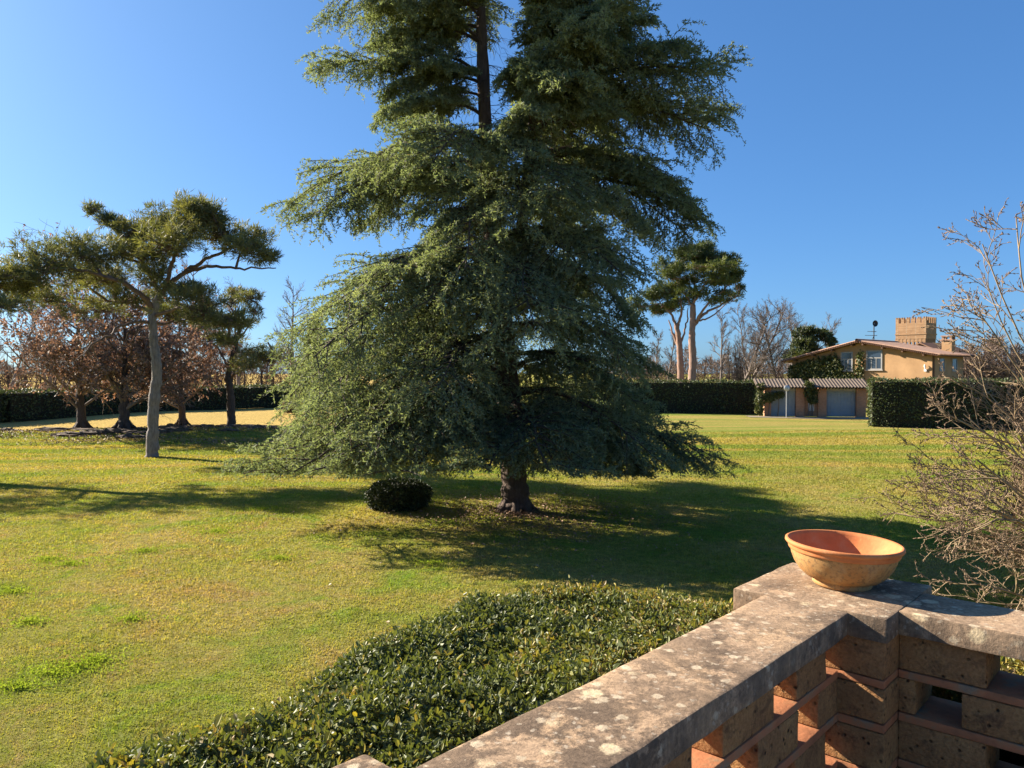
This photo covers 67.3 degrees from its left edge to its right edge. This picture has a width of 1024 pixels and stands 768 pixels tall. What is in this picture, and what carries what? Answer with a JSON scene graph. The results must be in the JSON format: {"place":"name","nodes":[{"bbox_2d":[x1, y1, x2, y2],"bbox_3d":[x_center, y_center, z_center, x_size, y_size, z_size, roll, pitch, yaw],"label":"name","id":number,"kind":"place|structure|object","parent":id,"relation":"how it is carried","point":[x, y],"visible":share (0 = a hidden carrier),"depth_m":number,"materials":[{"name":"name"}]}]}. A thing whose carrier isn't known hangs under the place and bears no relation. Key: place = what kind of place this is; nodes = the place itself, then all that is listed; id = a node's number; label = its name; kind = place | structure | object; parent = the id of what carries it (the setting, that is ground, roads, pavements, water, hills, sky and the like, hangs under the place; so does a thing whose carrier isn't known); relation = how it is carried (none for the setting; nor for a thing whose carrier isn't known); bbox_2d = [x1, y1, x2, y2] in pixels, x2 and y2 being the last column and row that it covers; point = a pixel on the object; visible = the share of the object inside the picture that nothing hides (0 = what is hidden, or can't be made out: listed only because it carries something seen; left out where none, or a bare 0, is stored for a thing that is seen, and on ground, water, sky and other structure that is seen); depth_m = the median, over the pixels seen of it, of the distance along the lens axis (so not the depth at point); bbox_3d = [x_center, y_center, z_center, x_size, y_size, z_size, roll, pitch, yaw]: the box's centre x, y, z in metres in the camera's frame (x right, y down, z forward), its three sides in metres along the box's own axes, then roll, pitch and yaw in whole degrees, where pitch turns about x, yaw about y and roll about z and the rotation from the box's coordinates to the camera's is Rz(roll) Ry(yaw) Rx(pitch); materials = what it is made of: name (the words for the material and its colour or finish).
{"place":"outdoors","nodes":[
{"label":"outdoors","id":0,"kind":"place"},
{"bbox_2d":[282,399,297,413],"bbox_3d":[-18.215,1.785,64.042,1.846,1.546,1.772,0,1,0],"label":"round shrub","id":1,"kind":"object","parent":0,"point":[289,411],"visible":0.25,"depth_m":63.53,"materials":[{"name":"green plant"}]},
{"bbox_2d":[0,374,1023,767],"bbox_3d":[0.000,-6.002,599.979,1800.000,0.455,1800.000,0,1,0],"label":"lawn","id":2,"kind":"structure","parent":0,"point":[706,422],"depth_m":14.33,"materials":[{"name":"plant"}]},
{"bbox_2d":[0,258,45,321],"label":"pine tree","id":3,"kind":"object","parent":2,"relation":"on","point":[7,302],"visible":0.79,"depth_m":26.89,"materials":[{"name":"green plant"}]},
{"bbox_2d":[0,299,49,389],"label":"bare tree","id":4,"kind":"object","parent":2,"relation":"on","point":[15,375],"visible":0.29,"depth_m":81.55,"materials":[{"name":"brown plant"}]},
{"bbox_2d":[20,299,84,391],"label":"bare tree","id":5,"kind":"object","parent":2,"relation":"on","point":[44,375],"visible":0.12,"depth_m":83.63,"materials":[{"name":"brown plant"}]},
{"bbox_2d":[0,221,191,427],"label":"russet oak","id":6,"kind":"object","parent":2,"relation":"on","point":[58,346],"visible":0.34,"depth_m":42.52,"materials":[{"name":"brown plant"}]},
{"bbox_2d":[82,271,136,363],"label":"bare tree","id":7,"kind":"object","parent":2,"relation":"on","point":[108,323],"visible":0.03,"depth_m":93.14,"materials":[{"name":"brown plant"}]},
{"bbox_2d":[21,255,228,428],"bbox_3d":[-21.167,-2.586,42.397,9.869,11.076,8.774,-1,1,-42],"label":"russet oak","id":8,"kind":"object","parent":2,"relation":"on","point":[139,353],"visible":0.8,"depth_m":41.80,"materials":[{"name":"brown plant"}]},
{"bbox_2d":[0,188,283,457],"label":"pine tree","id":9,"kind":"object","parent":2,"relation":"on","point":[202,216],"visible":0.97,"depth_m":30.53,"materials":[{"name":"green plant"}]},
{"bbox_2d":[0,336,300,392],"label":"distant woods","id":10,"kind":"object","parent":2,"relation":"on","point":[8,380],"visible":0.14,"depth_m":115.36,"materials":[{"name":"brown plant"}]},
{"bbox_2d":[0,423,326,437],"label":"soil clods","id":11,"kind":"object","parent":2,"relation":"on","point":[167,428],"visible":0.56,"depth_m":41.88,"materials":[{"name":"brown soil"}]},
{"bbox_2d":[113,285,247,425],"bbox_3d":[-21.334,-1.749,49.671,8.702,9.505,10.274,-1,1,-35],"label":"russet oak","id":12,"kind":"object","parent":2,"relation":"on","point":[182,420],"visible":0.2,"depth_m":49.12,"materials":[{"name":"brown plant"}]},
{"bbox_2d":[171,256,220,384],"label":"bare tree","id":13,"kind":"object","parent":2,"relation":"on","point":[192,301],"visible":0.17,"depth_m":94.66,"materials":[{"name":"brown plant"}]},
{"bbox_2d":[0,383,416,422],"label":"clipped hedge","id":14,"kind":"object","parent":2,"relation":"on","point":[16,405],"visible":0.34,"depth_m":61.77,"materials":[{"name":"green plant"}]},
{"bbox_2d":[221,276,250,385],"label":"bare tree","id":15,"kind":"object","parent":2,"relation":"on","point":[238,381],"visible":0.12,"depth_m":99.61,"materials":[{"name":"brown plant"}]},
{"bbox_2d":[188,283,294,424],"bbox_3d":[-16.400,-1.712,47.389,5.809,9.475,5.320,0,1,25],"label":"pine tree","id":16,"kind":"object","parent":2,"relation":"on","point":[243,361],"visible":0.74,"depth_m":47.45,"materials":[{"name":"green plant"}]},
{"bbox_2d":[0,503,485,694],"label":"clover","id":17,"kind":"object","parent":2,"relation":"on","point":[59,671],"visible":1,"depth_m":10.87,"materials":[{"name":"green plant"}]},
{"bbox_2d":[266,276,314,372],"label":"bare tree","id":18,"kind":"object","parent":2,"relation":"on","point":[293,314],"visible":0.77,"depth_m":99.95,"materials":[{"name":"brown plant"}]},
{"bbox_2d":[277,320,351,414],"bbox_3d":[-16.257,-1.347,62.107,6.299,8.046,5.541,1,1,38],"label":"conifer","id":19,"kind":"object","parent":2,"relation":"on","point":[287,390],"visible":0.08,"depth_m":61.30,"materials":[{"name":"green plant"}]},
{"bbox_2d":[0,425,781,584],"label":"fallen leaves","id":20,"kind":"object","parent":2,"relation":"on","point":[520,511],"visible":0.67,"depth_m":19.11,"materials":[{"name":"brown plant"}]},
{"bbox_2d":[364,475,433,511],"bbox_3d":[-2.845,2.768,19.508,1.752,0.890,1.622,0,1,0],"label":"round bush","id":21,"kind":"object","parent":2,"relation":"on","point":[403,494],"visible":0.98,"depth_m":19.04,"materials":[{"name":"green plant"}]},
{"bbox_2d":[212,0,754,514],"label":"cedar tree","id":22,"kind":"object","parent":2,"relation":"on","point":[582,66],"visible":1,"depth_m":16.96,"materials":[{"name":"green plant"}]},
{"bbox_2d":[73,574,1023,767],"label":"clipped hedge","id":23,"kind":"object","parent":2,"relation":"on","point":[407,695],"visible":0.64,"depth_m":3.01,"materials":[{"name":"green plant"}]},
{"bbox_2d":[559,377,757,413],"bbox_3d":[12.320,1.060,65.688,16.930,3.253,2.058,0,1,9],"label":"clipped hedge","id":24,"kind":"object","parent":2,"relation":"on","point":[710,396],"visible":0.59,"depth_m":64.56,"materials":[{"name":"green plant"}]},
{"bbox_2d":[646,329,673,382],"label":"bare tree","id":25,"kind":"object","parent":2,"relation":"on","point":[657,354],"visible":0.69,"depth_m":91.28,"materials":[{"name":"brown plant"}]},
{"bbox_2d":[625,277,695,382],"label":"umbrella pine","id":26,"kind":"object","parent":2,"relation":"on","point":[653,293],"visible":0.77,"depth_m":75.72,"materials":[{"name":"green plant"}]},
{"bbox_2d":[661,317,676,379],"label":"bare tree","id":27,"kind":"object","parent":2,"relation":"on","point":[671,361],"visible":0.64,"depth_m":97.77,"materials":[{"name":"brown plant"}]},
{"bbox_2d":[650,237,747,382],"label":"umbrella pine","id":28,"kind":"object","parent":2,"relation":"on","point":[706,263],"visible":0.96,"depth_m":73.51,"materials":[{"name":"green plant"}]},
{"bbox_2d":[609,344,789,382],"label":"distant woods","id":29,"kind":"object","parent":2,"relation":"on","point":[705,364],"visible":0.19,"depth_m":121.70,"materials":[{"name":"brown plant"}]},
{"bbox_2d":[707,307,735,382],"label":"bare tree","id":30,"kind":"object","parent":2,"relation":"on","point":[722,346],"visible":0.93,"depth_m":97.09,"materials":[{"name":"brown plant"}]},
{"bbox_2d":[722,340,748,382],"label":"bare shrub","id":31,"kind":"object","parent":2,"relation":"on","point":[737,369],"visible":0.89,"depth_m":77.06,"materials":[{"name":"brown plant"}]},
{"bbox_2d":[723,301,773,379],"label":"bare tree","id":32,"kind":"object","parent":2,"relation":"on","point":[746,331],"visible":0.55,"depth_m":99.72,"materials":[{"name":"brown plant"}]},
{"bbox_2d":[726,295,806,380],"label":"bare tree","id":33,"kind":"object","parent":2,"relation":"on","point":[759,361],"visible":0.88,"depth_m":81.43,"materials":[{"name":"brown plant"}]},
{"bbox_2d":[742,302,793,378],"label":"bare tree","id":34,"kind":"object","parent":2,"relation":"on","point":[766,340],"visible":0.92,"depth_m":80.97,"materials":[{"name":"brown plant"}]},
{"bbox_2d":[771,302,816,366],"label":"bare tree","id":35,"kind":"object","parent":2,"relation":"on","point":[791,320],"visible":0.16,"depth_m":98.40,"materials":[{"name":"brown plant"}]},
{"bbox_2d":[748,416,868,418],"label":"gravel drive","id":36,"kind":"structure","parent":2,"relation":"on","point":[813,417],"depth_m":59.22,"materials":[{"name":"beige gravel"}]},
{"bbox_2d":[784,385,789,416],"bbox_3d":[21.074,1.319,58.973,0.460,2.461,0.180,0,1,0],"label":"mirror post","id":37,"kind":"object","parent":36,"relation":"on","point":[786,388],"visible":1,"depth_m":58.94,"materials":[{"name":"metal"}]},
{"bbox_2d":[753,378,867,416],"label":"garage","id":38,"kind":"structure","parent":2,"relation":"on","point":[839,397],"depth_m":60.29,"materials":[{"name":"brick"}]},
{"bbox_2d":[754,382,784,415],"bbox_3d":[20.317,1.164,60.479,2.563,2.693,1.052,0,1,7],"label":"climbing plant","id":39,"kind":"object","parent":38,"relation":"attached to","point":[762,399],"visible":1,"depth_m":60.43,"materials":[{"name":"green plant"}]},
{"bbox_2d":[802,381,819,415],"bbox_3d":[23.328,1.112,60.023,1.396,2.812,1.059,0,1,0],"label":"climbing plant","id":40,"kind":"object","parent":38,"relation":"attached to","point":[810,391],"visible":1,"depth_m":59.91,"materials":[{"name":"green plant"}]},
{"bbox_2d":[782,324,839,358],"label":"evergreen tree","id":41,"kind":"object","parent":2,"relation":"on","point":[808,341],"visible":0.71,"depth_m":89.53,"materials":[{"name":"green plant"}]},
{"bbox_2d":[819,312,841,348],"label":"bare tree","id":42,"kind":"object","parent":2,"relation":"on","point":[835,324],"visible":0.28,"depth_m":103.78,"materials":[{"name":"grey plant"}]},
{"bbox_2d":[781,335,975,407],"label":"house","id":43,"kind":"structure","parent":2,"relation":"on","point":[891,359],"depth_m":73.44,"materials":[{"name":"paint"}]},
{"bbox_2d":[787,349,864,382],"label":"ivy","id":44,"kind":"object","parent":43,"relation":"attached to","point":[836,373],"visible":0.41,"depth_m":77.37,"materials":[{"name":"green plant"}]},
{"bbox_2d":[841,352,852,370],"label":"window","id":45,"kind":"structure","parent":43,"relation":"in","point":[846,357],"depth_m":75.89,"materials":[{"name":"white glass"}]},
{"bbox_2d":[865,320,877,339],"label":"roof aerial","id":46,"kind":"object","parent":43,"relation":"on","point":[875,323],"visible":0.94,"depth_m":78.88,"materials":[{"name":"metal"}]},
{"bbox_2d":[865,350,882,370],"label":"window","id":47,"kind":"structure","parent":43,"relation":"in","point":[874,358],"depth_m":73.88,"materials":[{"name":"white glass"}]},
{"bbox_2d":[916,342,965,351],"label":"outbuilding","id":48,"kind":"structure","parent":43,"relation":"attached to","point":[932,345],"depth_m":106.66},
{"bbox_2d":[939,358,944,370],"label":"window","id":49,"kind":"structure","parent":43,"relation":"in","point":[941,359],"depth_m":71.43,"materials":[{"name":"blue glass"}]},
{"bbox_2d":[952,358,956,370],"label":"window","id":50,"kind":"structure","parent":43,"relation":"in","point":[954,360],"depth_m":73.32,"materials":[{"name":"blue glass"}]},
{"bbox_2d":[851,198,1023,610],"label":"budded shrub","id":51,"kind":"object","parent":2,"relation":"on","point":[1005,540],"visible":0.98,"depth_m":9.45,"materials":[{"name":"brown plant"}]},
{"bbox_2d":[865,376,1023,429],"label":"clipped hedge","id":52,"kind":"object","parent":2,"relation":"on","point":[895,403],"visible":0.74,"depth_m":48.47,"materials":[{"name":"green plant"}]},
{"bbox_2d":[934,330,1023,382],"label":"tree","id":53,"kind":"object","parent":2,"relation":"on","point":[991,359],"visible":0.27,"depth_m":91.54,"materials":[{"name":"brown plant"}]},
{"bbox_2d":[0,0,1023,373],"label":"sky","id":54,"kind":"structure","parent":0,"point":[868,128],"materials":[{"name":"blue"}]},
{"bbox_2d":[895,316,936,344],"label":"castle tower","id":55,"kind":"structure","parent":0,"point":[913,331],"depth_m":123.50,"materials":[{"name":"brick"}]},
{"label":"terrace floor","id":56,"kind":"structure","parent":0,"visible":0},
{"bbox_2d":[336,754,392,767],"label":"stone pier","id":57,"kind":"structure","parent":56,"relation":"on","point":[365,761],"depth_m":1.67,"materials":[{"name":"beige stone"}]},
{"bbox_2d":[416,595,847,767],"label":"balustrade","id":58,"kind":"object","parent":56,"relation":"on","point":[752,684],"visible":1,"depth_m":2.15,"materials":[{"name":"stone"}]},
{"bbox_2d":[733,563,931,767],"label":"stone pier","id":59,"kind":"structure","parent":56,"relation":"on","point":[862,657],"depth_m":2.74,"materials":[{"name":"grey stone"}]},
{"bbox_2d":[785,529,905,591],"bbox_3d":[1.321,0.714,3.071,0.444,0.174,0.441,2,2,0],"label":"terracotta bowl","id":60,"kind":"object","parent":59,"relation":"on","point":[843,561],"visible":1,"depth_m":2.97,"materials":[{"name":"orange ceramic"}]},
{"bbox_2d":[898,594,1023,767],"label":"balustrade","id":61,"kind":"object","parent":56,"relation":"on","point":[962,646],"visible":1,"depth_m":2.66,"materials":[{"name":"stone"}]}
]}

